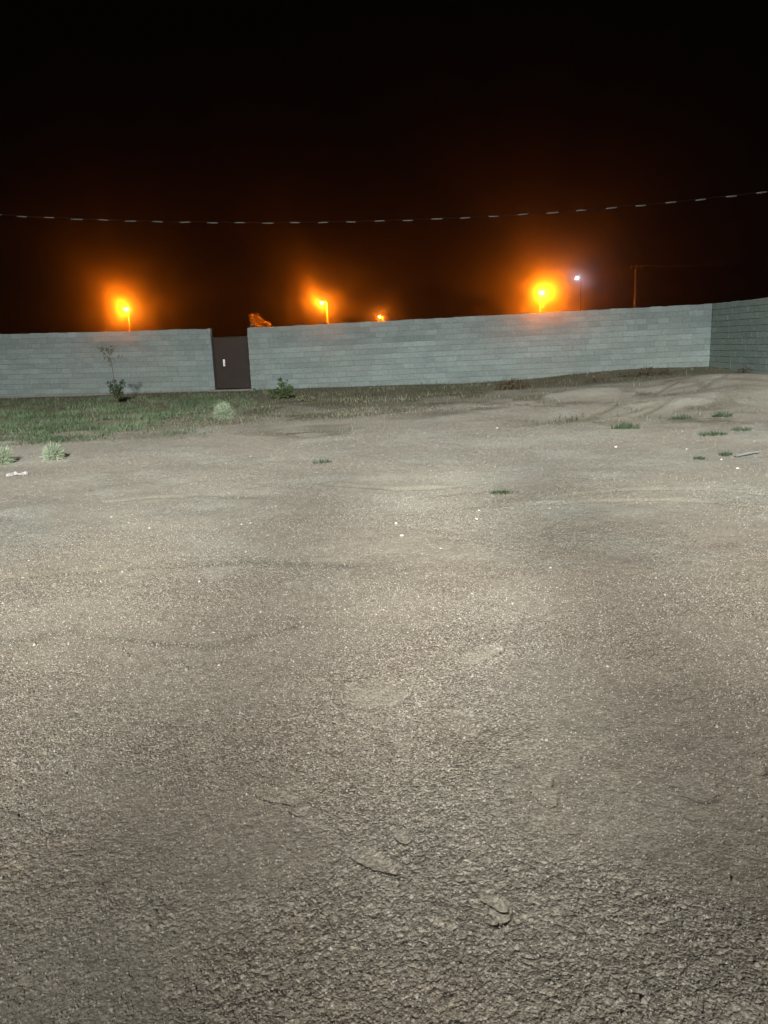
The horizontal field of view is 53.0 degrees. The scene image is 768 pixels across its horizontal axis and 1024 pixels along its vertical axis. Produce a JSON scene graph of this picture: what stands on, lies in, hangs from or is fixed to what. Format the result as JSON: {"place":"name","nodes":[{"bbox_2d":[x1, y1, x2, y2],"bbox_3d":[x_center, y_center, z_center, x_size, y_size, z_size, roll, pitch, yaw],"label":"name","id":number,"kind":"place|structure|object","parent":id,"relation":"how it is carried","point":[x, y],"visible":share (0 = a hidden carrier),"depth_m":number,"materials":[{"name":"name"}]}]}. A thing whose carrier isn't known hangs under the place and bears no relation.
{"place":"outdoors","nodes":[
{"label":"outdoors","id":0,"kind":"place"},
{"bbox_2d":[0,390,278,446],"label":"grass","id":1,"kind":"structure","parent":0,"point":[10,422],"depth_m":20.08,"materials":[{"name":"green plant"}]},
{"bbox_2d":[0,191,766,223],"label":"overhead cable","id":2,"kind":"object","parent":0,"point":[406,219],"visible":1,"depth_m":11.33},
{"bbox_2d":[0,338,767,1023],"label":"ground","id":3,"kind":"structure","parent":0,"point":[636,454],"depth_m":3.43,"materials":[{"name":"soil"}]},
{"bbox_2d":[0,445,17,466],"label":"round weed","id":4,"kind":"object","parent":3,"relation":"on","point":[6,458],"visible":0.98,"depth_m":11.93,"materials":[{"name":"green plant"}]},
{"bbox_2d":[6,471,27,475],"bbox_3d":[-5.172,-0.546,10.863,0.284,0.056,0.146,-2,12,0],"label":"litter scrap","id":5,"kind":"object","parent":3,"relation":"on","point":[16,473],"visible":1,"depth_m":10.83,"materials":[{"name":"white paper"}]},
{"bbox_2d":[39,441,65,460],"bbox_3d":[-5.249,-0.958,12.207,0.456,0.393,0.422,9,16,41],"label":"round weed","id":6,"kind":"object","parent":3,"relation":"on","point":[54,451],"visible":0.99,"depth_m":12.13,"materials":[{"name":"green plant"}]},
{"bbox_2d":[0,328,215,397],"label":"block wall","id":7,"kind":"structure","parent":3,"relation":"on","point":[75,363],"depth_m":30.67,"materials":[{"name":"concrete"}]},
{"bbox_2d":[211,336,250,389],"bbox_3d":[-5.941,-5.809,30.026,1.471,2.007,0.125,0,12,8],"label":"metal door","id":8,"kind":"structure","parent":7,"relation":"attached to","point":[231,362],"depth_m":30.02,"materials":[{"name":"brown paint"}]},
{"bbox_2d":[213,337,249,388],"bbox_3d":[-5.938,-5.814,30.047,1.325,1.937,0.035,0,12,8],"label":"door leaf","id":9,"kind":"structure","parent":8,"relation":"in","point":[235,372],"depth_m":30.03,"materials":[{"name":"brown paint"}]},
{"bbox_2d":[97,345,125,403],"bbox_3d":[-8.583,-4.332,24.391,0.688,1.897,0.538,-10,15,-32],"label":"sapling","id":10,"kind":"object","parent":3,"relation":"on","point":[117,390],"visible":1,"depth_m":24.41,"materials":[{"name":"green plant"}]},
{"bbox_2d":[124,306,129,330],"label":"street lamp","id":11,"kind":"object","parent":3,"relation":"on","point":[126,308],"visible":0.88,"depth_m":73.93,"materials":[{"name":"metal"}]},
{"bbox_2d":[213,402,234,419],"bbox_3d":[-3.851,-2.424,18.480,0.670,0.532,0.657,-7,13,-19],"label":"round weed","id":12,"kind":"object","parent":3,"relation":"on","point":[224,411],"visible":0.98,"depth_m":18.39,"materials":[{"name":"green plant"}]},
{"bbox_2d":[208,388,255,391],"bbox_3d":[-5.937,-4.673,29.997,1.825,0.200,0.730,0,12,8],"label":"concrete step","id":13,"kind":"object","parent":3,"relation":"on","point":[247,389],"visible":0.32,"depth_m":29.89,"materials":[{"name":"grey concrete"}]},
{"bbox_2d":[249,312,263,327],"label":"garden tree","id":14,"kind":"object","parent":3,"relation":"on","point":[254,323],"visible":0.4,"depth_m":75.54,"materials":[{"name":"orange plant"}]},
{"bbox_2d":[262,321,272,326],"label":"garden tree","id":15,"kind":"object","parent":3,"relation":"on","point":[266,324],"visible":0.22,"depth_m":76.58,"materials":[{"name":"orange plant"}]},
{"bbox_2d":[267,377,293,398],"bbox_3d":[-3.189,-3.804,23.757,0.762,0.716,0.609,-9,14,-28],"label":"bush","id":16,"kind":"object","parent":3,"relation":"on","point":[280,393],"visible":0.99,"depth_m":23.74,"materials":[{"name":"green plant"}]},
{"bbox_2d":[296,392,314,401],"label":"bush","id":17,"kind":"object","parent":3,"relation":"on","point":[305,399],"visible":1,"depth_m":22.30,"materials":[{"name":"beige plant"}]},
{"bbox_2d":[312,459,331,463],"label":"grass tuft","id":18,"kind":"object","parent":3,"relation":"on","point":[321,461],"visible":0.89,"depth_m":10.80,"materials":[{"name":"green plant"}]},
{"bbox_2d":[319,300,328,323],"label":"street lamp","id":19,"kind":"object","parent":3,"relation":"on","point":[321,302],"visible":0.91,"depth_m":77.39,"materials":[{"name":"metal"}]},
{"bbox_2d":[0,365,759,439],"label":"dry grass","id":20,"kind":"structure","parent":3,"relation":"on","point":[227,396],"depth_m":22.11,"materials":[{"name":"green plant"}]},
{"bbox_2d":[247,304,711,389],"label":"block wall","id":21,"kind":"structure","parent":3,"relation":"on","point":[467,349],"depth_m":28.57,"materials":[{"name":"concrete"}]},
{"bbox_2d":[489,488,512,494],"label":"grass tuft","id":22,"kind":"object","parent":3,"relation":"on","point":[494,492],"visible":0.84,"depth_m":8.21,"materials":[{"name":"green plant"}]},
{"bbox_2d":[495,378,530,389],"bbox_3d":[4.018,-3.969,23.956,1.146,0.410,0.569,-2,12,0],"label":"dry bush","id":23,"kind":"object","parent":3,"relation":"on","point":[506,386],"visible":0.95,"depth_m":23.92,"materials":[{"name":"brown plant"}]},
{"bbox_2d":[539,289,544,312],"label":"street lamp","id":24,"kind":"object","parent":3,"relation":"on","point":[541,291],"visible":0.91,"depth_m":64.33,"materials":[{"name":"metal"}]},
{"bbox_2d":[575,276,580,310],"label":"flood lamp","id":25,"kind":"object","parent":3,"relation":"on","point":[576,278],"visible":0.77,"depth_m":92.59,"materials":[{"name":"grey metal"}]},
{"bbox_2d":[584,371,608,382],"bbox_3d":[6.782,-4.312,24.572,0.743,0.424,0.696,8,16,40],"label":"dry bush","id":26,"kind":"object","parent":3,"relation":"on","point":[595,378],"visible":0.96,"depth_m":24.57,"materials":[{"name":"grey plant"}]},
{"bbox_2d":[610,419,641,429],"bbox_3d":[4.206,-1.529,13.359,0.595,0.194,0.535,-2,12,0],"label":"grass tuft","id":27,"kind":"object","parent":3,"relation":"on","point":[624,426],"visible":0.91,"depth_m":13.35,"materials":[{"name":"green plant"}]},
{"bbox_2d":[631,265,642,307],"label":"utility pole","id":28,"kind":"object","parent":3,"relation":"on","point":[636,267],"visible":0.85,"depth_m":61.61,"materials":[{"name":"brown wood"}]},
{"bbox_2d":[544,257,765,310],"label":"power line","id":29,"kind":"object","parent":28,"relation":"attached to","point":[683,265],"visible":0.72,"depth_m":50.08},
{"bbox_2d":[564,262,767,309],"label":"power line","id":30,"kind":"object","parent":28,"relation":"attached to","point":[667,266],"visible":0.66,"depth_m":54.27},
{"bbox_2d":[618,366,678,376],"bbox_3d":[8.684,-4.614,25.193,1.999,0.392,1.056,-2,12,0],"label":"dry bush","id":31,"kind":"object","parent":3,"relation":"on","point":[649,373],"visible":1,"depth_m":25.12,"materials":[{"name":"brown plant"}]},
{"bbox_2d":[669,414,692,419],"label":"grass tuft","id":32,"kind":"object","parent":3,"relation":"on","point":[674,417],"visible":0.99,"depth_m":14.66,"materials":[{"name":"green plant"}]},
{"bbox_2d":[692,455,707,459],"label":"grass tuft","id":33,"kind":"object","parent":3,"relation":"on","point":[700,458],"visible":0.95,"depth_m":10.01,"materials":[{"name":"green plant"}]},
{"bbox_2d":[698,430,727,436],"bbox_3d":[5.178,-1.259,12.116,0.460,0.120,0.412,-2,12,0],"label":"grass tuft","id":34,"kind":"object","parent":3,"relation":"on","point":[710,434],"visible":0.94,"depth_m":12.09,"materials":[{"name":"green plant"}]},
{"bbox_2d":[710,410,732,417],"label":"grass tuft","id":35,"kind":"object","parent":3,"relation":"on","point":[722,414],"visible":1,"depth_m":14.78,"materials":[{"name":"green plant"}]},
{"bbox_2d":[719,450,732,456],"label":"grass tuft","id":36,"kind":"object","parent":3,"relation":"on","point":[726,454],"visible":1,"depth_m":10.22,"materials":[{"name":"green plant"}]},
{"bbox_2d":[710,297,767,372],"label":"block wall","id":37,"kind":"structure","parent":3,"relation":"on","point":[739,334],"depth_m":25.21,"materials":[{"name":"concrete"}]},
{"bbox_2d":[729,426,752,431],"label":"grass tuft","id":38,"kind":"object","parent":3,"relation":"on","point":[738,429],"visible":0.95,"depth_m":12.61,"materials":[{"name":"green plant"}]},
{"bbox_2d":[738,363,752,372],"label":"dry bush","id":39,"kind":"object","parent":3,"relation":"on","point":[745,370],"visible":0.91,"depth_m":24.24,"materials":[{"name":"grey plant"}]},
{"bbox_2d":[736,450,760,456],"bbox_3d":[4.791,-0.771,10.125,0.456,0.049,0.038,-9,14,-27],"label":"stick","id":40,"kind":"object","parent":3,"relation":"on","point":[746,453],"visible":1,"depth_m":10.10,"materials":[{"name":"grey wood"}]},
{"bbox_2d":[0,0,767,336],"label":"sky","id":41,"kind":"structure","parent":0,"point":[254,113],"materials":[{"name":"black"}]}
]}

